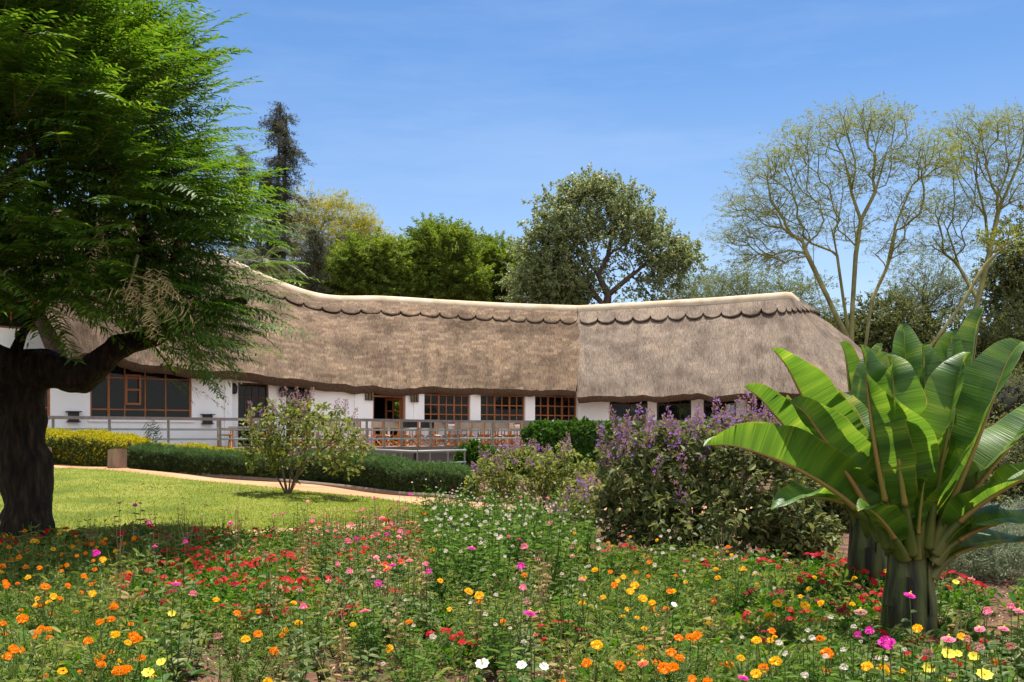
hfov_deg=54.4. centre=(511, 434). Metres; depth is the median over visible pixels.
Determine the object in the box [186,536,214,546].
verbena plant
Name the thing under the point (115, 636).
marigold plant
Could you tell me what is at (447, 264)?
broad green tree
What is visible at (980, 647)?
zinnia plant
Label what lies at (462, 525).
strawflower plant
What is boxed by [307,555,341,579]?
leafy plant
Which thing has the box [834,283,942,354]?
scrub tree
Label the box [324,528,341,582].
zinnia plant
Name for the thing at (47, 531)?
verbena plant
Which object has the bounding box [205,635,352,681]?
marigold plant
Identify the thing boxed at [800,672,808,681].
strawflower plant
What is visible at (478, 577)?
zinnia plant
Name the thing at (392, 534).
verbena plant
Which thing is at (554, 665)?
withered plant
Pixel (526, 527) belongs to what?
strawflower plant
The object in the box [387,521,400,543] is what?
zinnia plant
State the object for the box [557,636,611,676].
leafy plant
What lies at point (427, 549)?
leafy plant
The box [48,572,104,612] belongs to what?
marigold plant
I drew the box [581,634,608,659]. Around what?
leafy plant
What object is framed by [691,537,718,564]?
leafy plant
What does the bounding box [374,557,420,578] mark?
verbena plant
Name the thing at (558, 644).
leafy plant
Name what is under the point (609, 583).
marigold plant
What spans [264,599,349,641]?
verbena plant
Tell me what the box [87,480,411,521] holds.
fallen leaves
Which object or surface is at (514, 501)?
strawflower plant
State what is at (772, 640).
marigold plant
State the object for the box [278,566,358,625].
leafy plant
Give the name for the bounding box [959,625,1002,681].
zinnia plant
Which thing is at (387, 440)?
director chair
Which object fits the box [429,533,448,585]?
zinnia plant
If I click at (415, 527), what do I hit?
leafy plant
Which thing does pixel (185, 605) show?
verbena plant
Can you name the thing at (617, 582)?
marigold plant
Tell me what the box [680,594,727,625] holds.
leafy plant
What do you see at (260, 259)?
palm tree
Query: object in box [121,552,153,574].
leafy plant
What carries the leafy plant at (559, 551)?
on the ground at (843, 547)
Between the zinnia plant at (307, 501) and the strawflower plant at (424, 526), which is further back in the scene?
the zinnia plant at (307, 501)
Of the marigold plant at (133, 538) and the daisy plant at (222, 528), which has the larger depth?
the daisy plant at (222, 528)
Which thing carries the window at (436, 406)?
in the lodge
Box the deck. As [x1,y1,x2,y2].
[234,445,786,467]
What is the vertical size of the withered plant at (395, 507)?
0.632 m
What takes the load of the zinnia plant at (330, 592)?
on the ground at (843, 547)
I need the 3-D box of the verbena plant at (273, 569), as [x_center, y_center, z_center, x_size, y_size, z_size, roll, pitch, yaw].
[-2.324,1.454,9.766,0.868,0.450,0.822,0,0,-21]
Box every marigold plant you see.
[0,534,21,564]
[0,545,39,569]
[0,564,18,591]
[0,582,25,619]
[0,582,63,623]
[0,585,25,615]
[0,592,35,623]
[0,593,72,630]
[0,614,47,664]
[0,621,48,660]
[0,644,41,679]
[0,647,82,681]
[1,536,39,569]
[1,579,23,604]
[1,654,30,680]
[4,538,65,571]
[4,646,51,675]
[6,596,58,629]
[7,555,55,584]
[8,608,36,627]
[9,529,52,549]
[9,565,46,590]
[9,565,58,600]
[15,583,68,628]
[15,629,87,674]
[17,547,69,573]
[22,569,83,596]
[26,625,46,639]
[32,626,69,658]
[39,554,94,590]
[42,580,112,611]
[43,583,107,624]
[44,531,84,561]
[47,596,78,623]
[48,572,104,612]
[54,544,96,567]
[55,546,108,576]
[55,590,116,641]
[56,637,119,681]
[63,542,106,571]
[64,610,87,633]
[65,551,120,585]
[65,604,139,648]
[67,535,94,555]
[71,618,174,681]
[76,559,107,584]
[76,577,96,598]
[81,556,136,587]
[81,610,177,636]
[83,665,153,681]
[84,653,155,681]
[86,631,158,681]
[88,567,104,582]
[89,540,111,566]
[90,616,165,673]
[92,537,133,563]
[94,639,167,681]
[95,650,148,664]
[98,635,209,680]
[103,542,134,562]
[103,550,135,578]
[107,611,209,655]
[111,665,130,681]
[112,542,154,562]
[117,571,142,600]
[118,536,147,568]
[120,622,153,635]
[126,540,162,559]
[161,610,266,681]
[194,597,258,638]
[198,609,279,661]
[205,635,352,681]
[210,620,294,652]
[221,630,283,681]
[242,600,346,656]
[259,620,340,663]
[270,600,361,649]
[329,622,393,663]
[340,619,466,679]
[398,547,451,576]
[399,588,518,649]
[404,578,459,625]
[409,607,507,653]
[432,591,552,675]
[446,619,550,662]
[501,572,570,609]
[522,600,634,662]
[544,595,633,641]
[547,640,632,681]
[547,658,611,681]
[561,645,660,681]
[563,575,652,618]
[568,595,680,656]
[569,564,659,611]
[573,634,713,681]
[575,569,630,601]
[583,582,677,622]
[586,648,691,681]
[591,600,696,649]
[592,543,655,579]
[592,579,661,621]
[594,588,678,629]
[597,541,624,570]
[599,582,649,622]
[602,535,649,564]
[603,607,649,640]
[605,574,681,608]
[605,606,684,630]
[611,602,651,629]
[612,662,698,681]
[617,616,687,637]
[624,560,666,591]
[625,626,658,654]
[626,564,681,586]
[627,538,670,555]
[633,654,721,681]
[639,588,720,637]
[641,662,669,681]
[645,633,747,681]
[648,588,712,621]
[651,548,714,568]
[651,574,691,595]
[663,631,733,681]
[679,583,751,613]
[685,655,804,681]
[688,675,696,681]
[695,575,767,614]
[699,567,763,594]
[699,620,750,646]
[699,627,812,678]
[700,654,765,681]
[708,545,750,567]
[708,669,761,681]
[712,565,773,579]
[713,566,766,612]
[714,599,824,645]
[715,553,749,569]
[717,566,769,590]
[719,636,786,681]
[720,636,804,679]
[722,663,789,681]
[728,582,797,605]
[736,601,834,646]
[737,661,881,681]
[738,600,904,658]
[742,631,842,662]
[745,594,810,614]
[761,575,859,616]
[770,644,908,681]
[786,559,837,574]
[787,623,879,660]
[795,635,903,677]
[798,601,892,627]
[820,576,880,604]
[820,600,870,622]
[869,577,953,594]
[872,664,914,679]
[879,660,926,681]
[890,624,963,672]
[913,631,1016,679]
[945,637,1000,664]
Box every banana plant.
[703,307,1023,639]
[744,341,886,591]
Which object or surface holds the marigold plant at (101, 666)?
on the ground at (843, 547)
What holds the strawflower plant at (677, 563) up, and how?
on the ground at (843, 547)
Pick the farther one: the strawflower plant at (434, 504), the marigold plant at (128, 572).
the strawflower plant at (434, 504)
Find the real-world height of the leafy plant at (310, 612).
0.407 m
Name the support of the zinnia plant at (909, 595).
on the ground at (843, 547)
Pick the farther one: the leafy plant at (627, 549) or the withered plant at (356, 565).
the leafy plant at (627, 549)
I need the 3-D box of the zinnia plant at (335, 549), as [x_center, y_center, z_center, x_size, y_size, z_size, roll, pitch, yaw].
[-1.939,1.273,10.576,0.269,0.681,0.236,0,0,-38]
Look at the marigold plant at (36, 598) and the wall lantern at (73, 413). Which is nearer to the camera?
the marigold plant at (36, 598)
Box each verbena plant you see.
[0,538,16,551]
[35,526,81,545]
[37,539,89,557]
[56,530,83,539]
[82,540,122,552]
[97,530,139,549]
[117,568,172,600]
[118,521,165,537]
[123,534,179,557]
[123,599,192,637]
[124,522,167,547]
[132,589,218,634]
[136,581,202,602]
[140,560,189,583]
[145,546,190,567]
[157,534,195,551]
[161,546,221,566]
[169,559,208,577]
[176,565,235,591]
[177,526,217,543]
[178,566,212,580]
[179,573,248,612]
[181,556,219,572]
[183,537,218,551]
[184,567,253,594]
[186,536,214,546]
[191,604,254,639]
[195,529,229,544]
[197,597,233,614]
[198,580,282,624]
[200,554,242,576]
[203,566,238,578]
[206,550,240,562]
[210,523,245,544]
[222,575,249,588]
[223,525,262,538]
[227,562,271,576]
[228,558,260,568]
[232,560,305,587]
[233,577,278,595]
[234,605,283,633]
[235,535,290,559]
[238,555,297,581]
[239,525,279,552]
[254,587,295,613]
[256,576,307,609]
[258,551,312,577]
[258,601,320,628]
[259,533,291,547]
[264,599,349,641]
[266,550,305,571]
[268,551,303,562]
[270,533,320,550]
[272,576,341,610]
[278,568,320,584]
[279,576,309,589]
[298,522,339,538]
[298,543,336,566]
[306,575,357,610]
[310,557,347,572]
[319,604,365,642]
[335,549,397,586]
[351,536,395,551]
[353,546,390,563]
[357,516,398,531]
[365,589,412,605]
[372,527,404,542]
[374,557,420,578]
[381,524,408,543]
[397,529,426,545]
[402,628,481,678]
[518,619,589,659]
[595,543,652,581]
[673,556,715,578]
[720,583,805,621]
[724,608,782,631]
[728,554,774,571]
[729,546,794,569]
[734,554,781,578]
[739,630,793,648]
[766,558,802,570]
[772,607,826,623]
[776,576,843,613]
[781,616,819,632]
[785,551,844,577]
[795,599,851,621]
[806,564,869,596]
[813,605,879,643]
[816,558,846,582]
[822,628,889,665]
[824,579,877,600]
[836,568,885,599]
[840,591,881,628]
[844,596,877,619]
[861,629,915,655]
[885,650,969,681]
[906,635,950,646]
[935,570,997,615]
[937,585,987,624]
[948,579,997,605]
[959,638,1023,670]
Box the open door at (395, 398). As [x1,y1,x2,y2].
[373,393,404,444]
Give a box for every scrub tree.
[821,311,871,348]
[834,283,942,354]
[856,248,994,324]
[892,297,1021,357]
[965,201,1023,330]
[975,283,1023,377]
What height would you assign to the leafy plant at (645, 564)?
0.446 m
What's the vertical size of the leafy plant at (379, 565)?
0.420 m
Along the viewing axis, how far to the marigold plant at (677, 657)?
5.37 m
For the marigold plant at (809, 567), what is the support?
on the ground at (843, 547)
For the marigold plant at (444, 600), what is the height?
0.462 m
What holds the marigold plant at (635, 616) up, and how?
on the ground at (843, 547)
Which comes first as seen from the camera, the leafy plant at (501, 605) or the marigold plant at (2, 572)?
the leafy plant at (501, 605)
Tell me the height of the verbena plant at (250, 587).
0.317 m
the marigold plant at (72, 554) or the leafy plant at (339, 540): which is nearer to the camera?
the marigold plant at (72, 554)
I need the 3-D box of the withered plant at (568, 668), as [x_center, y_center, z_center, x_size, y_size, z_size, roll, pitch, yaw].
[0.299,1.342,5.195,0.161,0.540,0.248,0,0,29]
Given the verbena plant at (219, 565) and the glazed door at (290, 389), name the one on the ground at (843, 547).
the verbena plant at (219, 565)
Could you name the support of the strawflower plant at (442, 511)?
on the ground at (843, 547)
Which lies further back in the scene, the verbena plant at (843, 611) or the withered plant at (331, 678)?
the verbena plant at (843, 611)
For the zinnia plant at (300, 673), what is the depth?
5.57 m
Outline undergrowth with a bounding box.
[0,517,1023,681]
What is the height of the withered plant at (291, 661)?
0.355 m
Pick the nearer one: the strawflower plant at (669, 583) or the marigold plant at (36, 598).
the marigold plant at (36, 598)
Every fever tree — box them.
[251,178,399,264]
[701,91,975,345]
[894,99,1023,308]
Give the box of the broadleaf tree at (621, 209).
[506,161,711,303]
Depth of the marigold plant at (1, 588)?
8.30 m
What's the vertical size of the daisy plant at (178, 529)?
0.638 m
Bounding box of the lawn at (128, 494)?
[0,468,501,534]
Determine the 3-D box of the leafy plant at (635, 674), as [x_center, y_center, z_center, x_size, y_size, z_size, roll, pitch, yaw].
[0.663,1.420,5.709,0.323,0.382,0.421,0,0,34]
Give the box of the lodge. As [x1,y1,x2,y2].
[0,208,862,463]
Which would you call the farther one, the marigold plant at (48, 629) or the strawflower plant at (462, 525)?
the strawflower plant at (462, 525)
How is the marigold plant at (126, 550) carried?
on the ground at (843, 547)
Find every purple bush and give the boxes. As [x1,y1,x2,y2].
[238,386,376,493]
[460,432,603,515]
[545,472,594,531]
[583,390,847,563]
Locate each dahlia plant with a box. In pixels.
[141,658,170,681]
[144,610,189,673]
[472,658,488,681]
[498,660,527,681]
[529,662,548,681]
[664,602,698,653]
[920,648,958,681]
[928,650,970,681]
[942,579,974,609]
[960,651,985,681]
[976,668,993,681]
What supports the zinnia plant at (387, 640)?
on the ground at (843, 547)
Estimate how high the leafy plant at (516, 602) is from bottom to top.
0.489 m
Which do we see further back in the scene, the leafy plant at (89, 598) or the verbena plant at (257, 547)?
the verbena plant at (257, 547)
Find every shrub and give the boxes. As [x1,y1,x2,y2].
[395,401,401,418]
[765,470,849,531]
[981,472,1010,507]
[984,362,1023,428]
[984,411,1023,508]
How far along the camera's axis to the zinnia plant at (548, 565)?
8.64 m
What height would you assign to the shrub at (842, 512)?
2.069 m
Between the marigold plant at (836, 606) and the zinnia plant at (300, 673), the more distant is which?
the marigold plant at (836, 606)
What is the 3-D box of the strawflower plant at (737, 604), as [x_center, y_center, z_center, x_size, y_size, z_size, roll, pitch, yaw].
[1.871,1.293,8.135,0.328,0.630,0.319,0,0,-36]
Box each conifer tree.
[221,144,258,263]
[226,101,341,294]
[292,221,337,293]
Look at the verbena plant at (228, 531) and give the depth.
13.53 m
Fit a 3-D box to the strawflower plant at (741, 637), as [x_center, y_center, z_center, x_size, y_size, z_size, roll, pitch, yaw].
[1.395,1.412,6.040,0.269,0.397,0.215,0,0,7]
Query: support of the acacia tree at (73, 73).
on the ground at (843, 547)
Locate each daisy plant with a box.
[171,512,183,548]
[179,506,190,536]
[195,517,206,557]
[215,509,227,546]
[216,515,227,552]
[235,514,242,551]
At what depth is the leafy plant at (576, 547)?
10.20 m
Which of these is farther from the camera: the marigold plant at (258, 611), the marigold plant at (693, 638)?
the marigold plant at (258, 611)
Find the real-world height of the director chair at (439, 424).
1.004 m
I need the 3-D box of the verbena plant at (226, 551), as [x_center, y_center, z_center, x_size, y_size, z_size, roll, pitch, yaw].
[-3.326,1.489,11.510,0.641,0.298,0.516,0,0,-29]
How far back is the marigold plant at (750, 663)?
5.88 m
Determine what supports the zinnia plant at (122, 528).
on the ground at (843, 547)
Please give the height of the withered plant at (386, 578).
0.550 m
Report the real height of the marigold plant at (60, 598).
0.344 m
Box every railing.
[48,416,771,447]
[370,449,465,463]
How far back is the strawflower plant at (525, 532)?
11.17 m
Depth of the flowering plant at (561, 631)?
6.79 m
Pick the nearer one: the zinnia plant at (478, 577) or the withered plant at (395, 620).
the withered plant at (395, 620)
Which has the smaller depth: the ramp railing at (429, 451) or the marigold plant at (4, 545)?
the marigold plant at (4, 545)
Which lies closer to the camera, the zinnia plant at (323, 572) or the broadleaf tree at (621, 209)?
the zinnia plant at (323, 572)
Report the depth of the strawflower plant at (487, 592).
8.03 m
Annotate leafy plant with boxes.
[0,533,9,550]
[0,548,24,574]
[0,560,31,590]
[0,635,22,673]
[0,653,70,681]
[5,655,69,681]
[9,576,53,593]
[10,538,49,572]
[13,630,75,681]
[14,541,50,570]
[16,557,46,581]
[17,523,41,543]
[21,574,52,612]
[22,629,82,671]
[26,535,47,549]
[29,545,57,577]
[31,555,81,586]
[36,535,73,560]
[37,561,75,615]
[45,539,72,568]
[50,580,115,626]
[51,534,79,566]
[63,621,90,648]
[64,545,100,578]
[69,513,106,539]
[69,531,107,558]
[69,557,116,590]
[70,570,120,618]
[77,519,113,538]
[86,524,115,547]
[89,576,133,608]
[90,531,119,562]
[94,559,123,582]
[100,572,144,621]
[101,587,148,639]
[103,551,142,577]
[105,549,141,599]
[109,611,164,662]
[110,583,144,619]
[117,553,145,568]
[119,546,151,587]
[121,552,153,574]
[128,589,191,642]
[138,536,161,559]
[140,529,172,557]
[146,555,190,589]
[154,586,189,639]
[160,529,195,560]
[161,572,211,610]
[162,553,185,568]
[171,523,213,558]
[180,586,223,625]
[183,608,220,646]
[196,607,244,651]
[202,537,220,555]
[216,589,250,621]
[219,594,250,629]
[229,597,270,636]
[231,568,271,604]
[234,526,260,540]
[237,542,273,572]
[254,541,280,566]
[258,528,291,545]
[261,630,320,681]
[266,532,297,553]
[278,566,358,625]
[281,600,331,650]
[285,512,300,559]
[289,502,303,544]
[292,600,330,639]
[294,540,314,568]
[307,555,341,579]
[308,616,367,657]
[314,527,331,570]
[315,583,337,595]
[316,651,380,681]
[317,524,349,555]
[319,514,333,561]
[322,516,353,537]
[326,552,350,576]
[328,522,344,539]
[341,540,364,559]
[345,542,381,586]
[346,584,389,648]
[352,523,373,543]
[363,559,393,582]
[376,601,439,649]
[377,519,407,551]
[383,657,430,681]
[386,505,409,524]
[389,561,437,602]
[395,512,421,537]
[398,533,419,551]
[407,577,448,600]
[408,544,437,583]
[436,645,493,681]
[438,595,485,633]
[443,577,473,605]
[446,590,482,626]
[471,587,515,644]
[476,588,522,642]
[484,578,522,627]
[498,595,543,650]
[502,546,535,590]
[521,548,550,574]
[530,632,585,681]
[532,590,577,635]
[534,582,615,641]
[543,622,589,679]
[545,540,580,572]
[553,542,577,577]
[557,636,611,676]
[561,653,624,676]
[568,540,602,580]
[568,580,604,613]
[573,623,636,653]
[578,538,606,577]
[579,595,611,621]
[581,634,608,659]
[592,645,616,669]
[596,554,644,602]
[602,631,656,676]
[608,540,641,569]
[609,576,634,606]
[612,652,658,681]
[622,541,649,575]
[624,621,671,659]
[633,549,664,588]
[635,643,696,671]
[640,572,682,588]
[640,582,660,596]
[651,579,690,602]
[653,544,690,576]
[656,574,683,588]
[660,554,691,577]
[664,579,699,602]
[665,542,689,562]
[668,538,707,564]
[668,622,716,661]
[674,641,708,667]
[677,551,731,592]
[678,582,722,620]
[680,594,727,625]
[683,605,708,631]
[690,612,739,651]
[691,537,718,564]
[694,535,715,556]
[702,577,734,612]
[707,541,734,571]
[725,638,774,661]
[726,552,757,583]
[752,647,800,681]
[766,572,808,612]
[769,557,805,583]
[774,643,824,669]
[818,638,872,666]
[821,541,844,575]
[825,566,860,615]
[865,638,902,662]
[944,596,980,615]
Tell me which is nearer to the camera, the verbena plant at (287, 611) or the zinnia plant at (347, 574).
the verbena plant at (287, 611)
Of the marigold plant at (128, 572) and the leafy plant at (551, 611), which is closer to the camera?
the leafy plant at (551, 611)
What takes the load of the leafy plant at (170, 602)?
on the ground at (843, 547)
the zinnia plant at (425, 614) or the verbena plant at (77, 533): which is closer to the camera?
the zinnia plant at (425, 614)
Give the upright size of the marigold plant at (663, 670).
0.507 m
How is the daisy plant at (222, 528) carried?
on the ground at (843, 547)
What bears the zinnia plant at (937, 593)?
on the ground at (843, 547)
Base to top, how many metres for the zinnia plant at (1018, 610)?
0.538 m
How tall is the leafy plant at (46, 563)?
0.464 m
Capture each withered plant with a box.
[36,580,51,614]
[85,513,100,540]
[104,564,134,627]
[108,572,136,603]
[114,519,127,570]
[128,521,143,550]
[142,502,163,533]
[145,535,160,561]
[176,511,194,553]
[194,517,206,540]
[230,507,243,552]
[244,521,259,559]
[265,550,290,622]
[266,658,286,681]
[267,648,297,681]
[281,642,310,680]
[292,525,307,553]
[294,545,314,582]
[295,517,306,547]
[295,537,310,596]
[298,509,315,536]
[313,517,322,535]
[315,635,361,681]
[318,573,347,638]
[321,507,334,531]
[326,508,344,548]
[332,601,352,669]
[339,507,349,545]
[350,554,365,585]
[359,543,385,600]
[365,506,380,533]
[370,516,384,559]
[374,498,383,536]
[378,554,391,595]
[382,587,410,668]
[389,493,406,521]
[389,513,407,555]
[394,519,407,560]
[405,520,423,562]
[409,549,433,600]
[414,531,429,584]
[415,561,432,592]
[444,557,456,589]
[468,599,485,663]
[478,568,505,613]
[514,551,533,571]
[526,592,550,642]
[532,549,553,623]
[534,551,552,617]
[546,627,581,681]
[557,640,574,681]
[591,663,613,681]
[644,608,678,659]
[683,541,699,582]
[701,580,732,637]
[714,526,728,576]
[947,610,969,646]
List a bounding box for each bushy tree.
[245,259,306,288]
[444,272,528,302]
[495,243,597,304]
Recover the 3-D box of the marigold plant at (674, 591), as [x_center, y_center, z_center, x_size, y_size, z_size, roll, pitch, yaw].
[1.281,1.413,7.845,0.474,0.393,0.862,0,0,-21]
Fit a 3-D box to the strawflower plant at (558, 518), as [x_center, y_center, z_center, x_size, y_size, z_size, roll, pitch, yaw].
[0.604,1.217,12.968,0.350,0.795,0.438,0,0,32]
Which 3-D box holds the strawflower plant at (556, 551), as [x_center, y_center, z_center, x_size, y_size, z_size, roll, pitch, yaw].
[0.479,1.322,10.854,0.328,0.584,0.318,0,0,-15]
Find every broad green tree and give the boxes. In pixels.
[302,225,434,297]
[376,211,502,301]
[460,230,534,302]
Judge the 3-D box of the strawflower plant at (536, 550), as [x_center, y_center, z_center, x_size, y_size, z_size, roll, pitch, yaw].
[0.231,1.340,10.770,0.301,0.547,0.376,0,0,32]
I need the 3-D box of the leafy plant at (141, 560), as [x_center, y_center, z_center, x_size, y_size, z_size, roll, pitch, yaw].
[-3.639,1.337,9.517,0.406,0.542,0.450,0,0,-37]
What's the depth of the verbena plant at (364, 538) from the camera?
12.25 m
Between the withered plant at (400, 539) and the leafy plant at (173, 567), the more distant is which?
the withered plant at (400, 539)
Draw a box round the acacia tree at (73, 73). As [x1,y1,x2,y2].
[0,0,323,536]
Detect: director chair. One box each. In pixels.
[217,421,234,447]
[291,421,310,446]
[315,421,334,446]
[347,421,369,446]
[363,421,381,446]
[374,428,393,445]
[382,422,399,446]
[399,422,412,445]
[402,422,420,445]
[415,422,434,445]
[432,422,450,445]
[447,423,459,445]
[451,431,466,444]
[460,423,471,442]
[469,423,484,444]
[478,431,490,444]
[482,423,498,445]
[494,423,511,445]
[501,423,517,444]
[509,423,522,445]
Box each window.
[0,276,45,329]
[45,389,49,419]
[90,365,190,416]
[424,393,468,423]
[481,395,523,423]
[535,393,575,419]
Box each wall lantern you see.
[65,411,81,421]
[200,414,214,423]
[232,383,237,393]
[279,386,285,396]
[365,392,373,400]
[411,394,418,401]
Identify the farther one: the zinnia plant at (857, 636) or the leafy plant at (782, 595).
the leafy plant at (782, 595)
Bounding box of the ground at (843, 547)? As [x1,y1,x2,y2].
[13,459,1023,681]
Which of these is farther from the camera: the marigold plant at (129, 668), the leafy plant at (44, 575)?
the leafy plant at (44, 575)
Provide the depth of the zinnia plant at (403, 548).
11.56 m
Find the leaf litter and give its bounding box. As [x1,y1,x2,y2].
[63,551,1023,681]
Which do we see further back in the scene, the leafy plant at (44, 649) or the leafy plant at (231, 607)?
the leafy plant at (231, 607)
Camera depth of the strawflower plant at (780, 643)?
5.26 m
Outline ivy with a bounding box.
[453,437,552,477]
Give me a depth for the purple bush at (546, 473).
18.28 m
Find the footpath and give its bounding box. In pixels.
[54,464,751,512]
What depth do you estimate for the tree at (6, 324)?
33.38 m
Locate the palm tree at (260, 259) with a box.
[227,246,308,278]
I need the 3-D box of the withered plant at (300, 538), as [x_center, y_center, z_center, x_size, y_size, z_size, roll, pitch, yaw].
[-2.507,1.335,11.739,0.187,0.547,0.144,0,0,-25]
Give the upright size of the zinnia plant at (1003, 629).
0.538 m
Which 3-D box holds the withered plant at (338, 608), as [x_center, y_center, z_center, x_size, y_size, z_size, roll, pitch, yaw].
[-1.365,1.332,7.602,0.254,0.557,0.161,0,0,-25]
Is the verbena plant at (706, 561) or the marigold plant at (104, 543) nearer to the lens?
the verbena plant at (706, 561)
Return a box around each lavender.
[932,507,1023,586]
[933,525,1022,576]
[948,507,1023,583]
[958,500,1023,562]
[1002,495,1023,509]
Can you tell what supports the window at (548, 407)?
in the lodge
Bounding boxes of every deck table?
[228,427,258,446]
[388,427,408,445]
[419,428,448,445]
[485,428,507,444]
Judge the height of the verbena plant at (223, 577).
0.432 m
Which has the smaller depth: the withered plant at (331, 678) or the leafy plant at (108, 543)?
the withered plant at (331, 678)
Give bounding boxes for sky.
[5,0,1023,352]
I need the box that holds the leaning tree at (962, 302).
[929,212,1023,345]
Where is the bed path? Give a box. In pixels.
[41,521,413,540]
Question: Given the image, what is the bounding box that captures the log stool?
[107,449,126,467]
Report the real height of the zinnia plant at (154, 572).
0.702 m
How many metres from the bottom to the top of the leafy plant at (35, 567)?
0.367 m
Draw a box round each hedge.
[45,425,152,466]
[127,440,296,479]
[153,440,288,455]
[295,449,476,501]
[519,416,746,473]
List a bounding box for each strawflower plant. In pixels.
[348,575,391,670]
[380,624,444,681]
[386,598,420,658]
[411,478,433,519]
[414,500,449,544]
[415,507,449,562]
[416,508,430,532]
[418,508,445,549]
[418,516,447,550]
[422,486,447,524]
[422,497,437,527]
[422,512,469,594]
[423,518,469,604]
[425,506,449,543]
[430,495,445,523]
[431,481,447,507]
[433,492,459,526]
[436,497,456,523]
[436,506,453,534]
[439,518,484,591]
[443,495,466,531]
[443,515,487,598]
[445,490,468,522]
[446,487,464,514]
[446,503,481,582]
[450,498,478,539]
[452,514,474,552]
[454,494,474,529]
[454,497,484,532]
[455,483,472,512]
[458,533,490,604]
[460,503,496,572]
[465,593,511,677]
[466,510,504,593]
[467,520,504,582]
[475,496,497,530]
[477,504,510,565]
[478,504,502,532]
[479,517,505,575]
[479,534,524,608]
[481,481,499,508]
[481,490,500,521]
[482,489,507,515]
[483,528,514,597]
[483,573,514,628]
[485,486,504,513]
[485,622,533,681]
[486,498,504,527]
[489,505,514,532]
[490,496,518,557]
[495,506,528,573]
[495,508,530,553]
[496,517,516,553]
[505,514,535,571]
[506,508,542,566]
[507,489,523,520]
[508,486,519,512]
[510,500,526,537]
[511,493,543,542]
[513,503,539,554]
[514,483,531,513]
[514,496,531,518]
[518,507,552,565]
[519,495,537,517]
[523,491,547,528]
[523,510,572,606]
[525,496,559,561]
[525,534,544,568]
[531,507,555,554]
[535,521,554,557]
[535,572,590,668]
[540,529,568,572]
[545,482,565,510]
[545,498,570,543]
[551,509,574,558]
[552,523,578,569]
[553,516,567,550]
[558,501,581,531]
[561,539,590,583]
[565,528,582,566]
[566,521,586,551]
[568,515,596,569]
[570,505,602,571]
[571,489,595,532]
[576,511,604,555]
[584,538,612,593]
[647,535,674,576]
[651,547,694,614]
[652,529,681,569]
[657,537,699,584]
[699,546,733,584]
[714,555,761,615]
[720,635,761,677]
[754,555,792,609]
[760,653,800,681]
[775,635,838,681]
[779,628,833,681]
[796,615,865,680]
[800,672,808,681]
[820,647,865,681]
[822,624,887,681]
[873,647,922,681]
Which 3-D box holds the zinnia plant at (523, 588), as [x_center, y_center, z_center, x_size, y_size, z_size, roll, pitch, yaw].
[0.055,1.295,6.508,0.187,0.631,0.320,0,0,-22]
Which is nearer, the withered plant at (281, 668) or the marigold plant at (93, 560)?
the withered plant at (281, 668)
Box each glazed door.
[238,383,267,445]
[286,386,309,445]
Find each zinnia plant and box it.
[78,549,111,613]
[108,502,130,541]
[123,503,146,548]
[128,501,145,545]
[133,521,161,583]
[137,545,169,614]
[142,517,165,560]
[149,582,204,681]
[156,522,168,540]
[166,518,179,541]
[171,539,202,617]
[175,590,214,677]
[202,632,240,681]
[214,521,243,579]
[242,551,285,638]
[272,513,292,546]
[277,586,310,669]
[277,602,317,681]
[299,595,335,681]
[300,500,310,531]
[304,515,324,548]
[305,519,321,557]
[315,529,332,590]
[316,578,335,608]
[320,522,340,567]
[321,515,334,539]
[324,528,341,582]
[328,561,354,626]
[334,538,360,604]
[338,522,361,563]
[340,539,351,560]
[340,568,361,618]
[343,524,367,560]
[343,606,387,681]
[344,536,369,588]
[351,510,362,534]
[352,517,371,546]
[353,508,372,536]
[354,508,372,540]
[360,535,387,585]
[360,555,386,617]
[360,570,381,604]
[361,580,396,655]
[364,496,379,528]
[366,565,402,644]
[367,532,386,579]
[370,561,404,635]
[374,526,397,563]
[374,532,394,589]
[376,516,391,545]
[378,562,409,613]
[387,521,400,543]
[388,535,416,581]
[388,555,400,584]
[388,558,413,631]
[388,559,420,625]
[391,534,411,558]
[391,554,409,580]
[392,500,405,531]
[393,529,410,578]
[398,507,416,549]
[402,492,419,523]
[408,561,439,639]
[412,568,442,642]
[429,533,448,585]
[455,546,485,611]
[485,581,503,631]
[498,535,512,582]
[504,584,535,673]
[510,539,527,573]
[510,562,538,633]
[510,608,545,681]
[513,543,537,596]
[514,598,540,660]
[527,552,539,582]
[537,564,557,611]
[539,521,565,567]
[556,554,585,607]
[558,579,596,655]
[560,545,579,594]
[577,544,606,592]
[637,659,648,681]
[738,675,748,681]
[832,607,880,679]
[832,631,878,681]
[852,626,885,681]
[868,635,893,681]
[870,638,903,681]
[884,591,928,681]
[907,636,944,681]
[919,648,933,681]
[925,634,955,681]
[932,565,947,602]
[934,570,953,598]
[936,577,956,638]
[948,635,980,681]
[956,576,977,627]
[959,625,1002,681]
[960,606,1021,681]
[962,642,996,681]
[981,626,1020,681]
[982,603,1023,680]
[989,642,1023,681]
[991,602,1023,666]
[1003,608,1023,666]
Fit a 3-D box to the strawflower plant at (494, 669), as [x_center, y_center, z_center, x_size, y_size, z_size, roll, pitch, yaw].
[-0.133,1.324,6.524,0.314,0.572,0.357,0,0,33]
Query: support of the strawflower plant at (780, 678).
on the ground at (843, 547)
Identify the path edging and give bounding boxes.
[129,466,455,498]

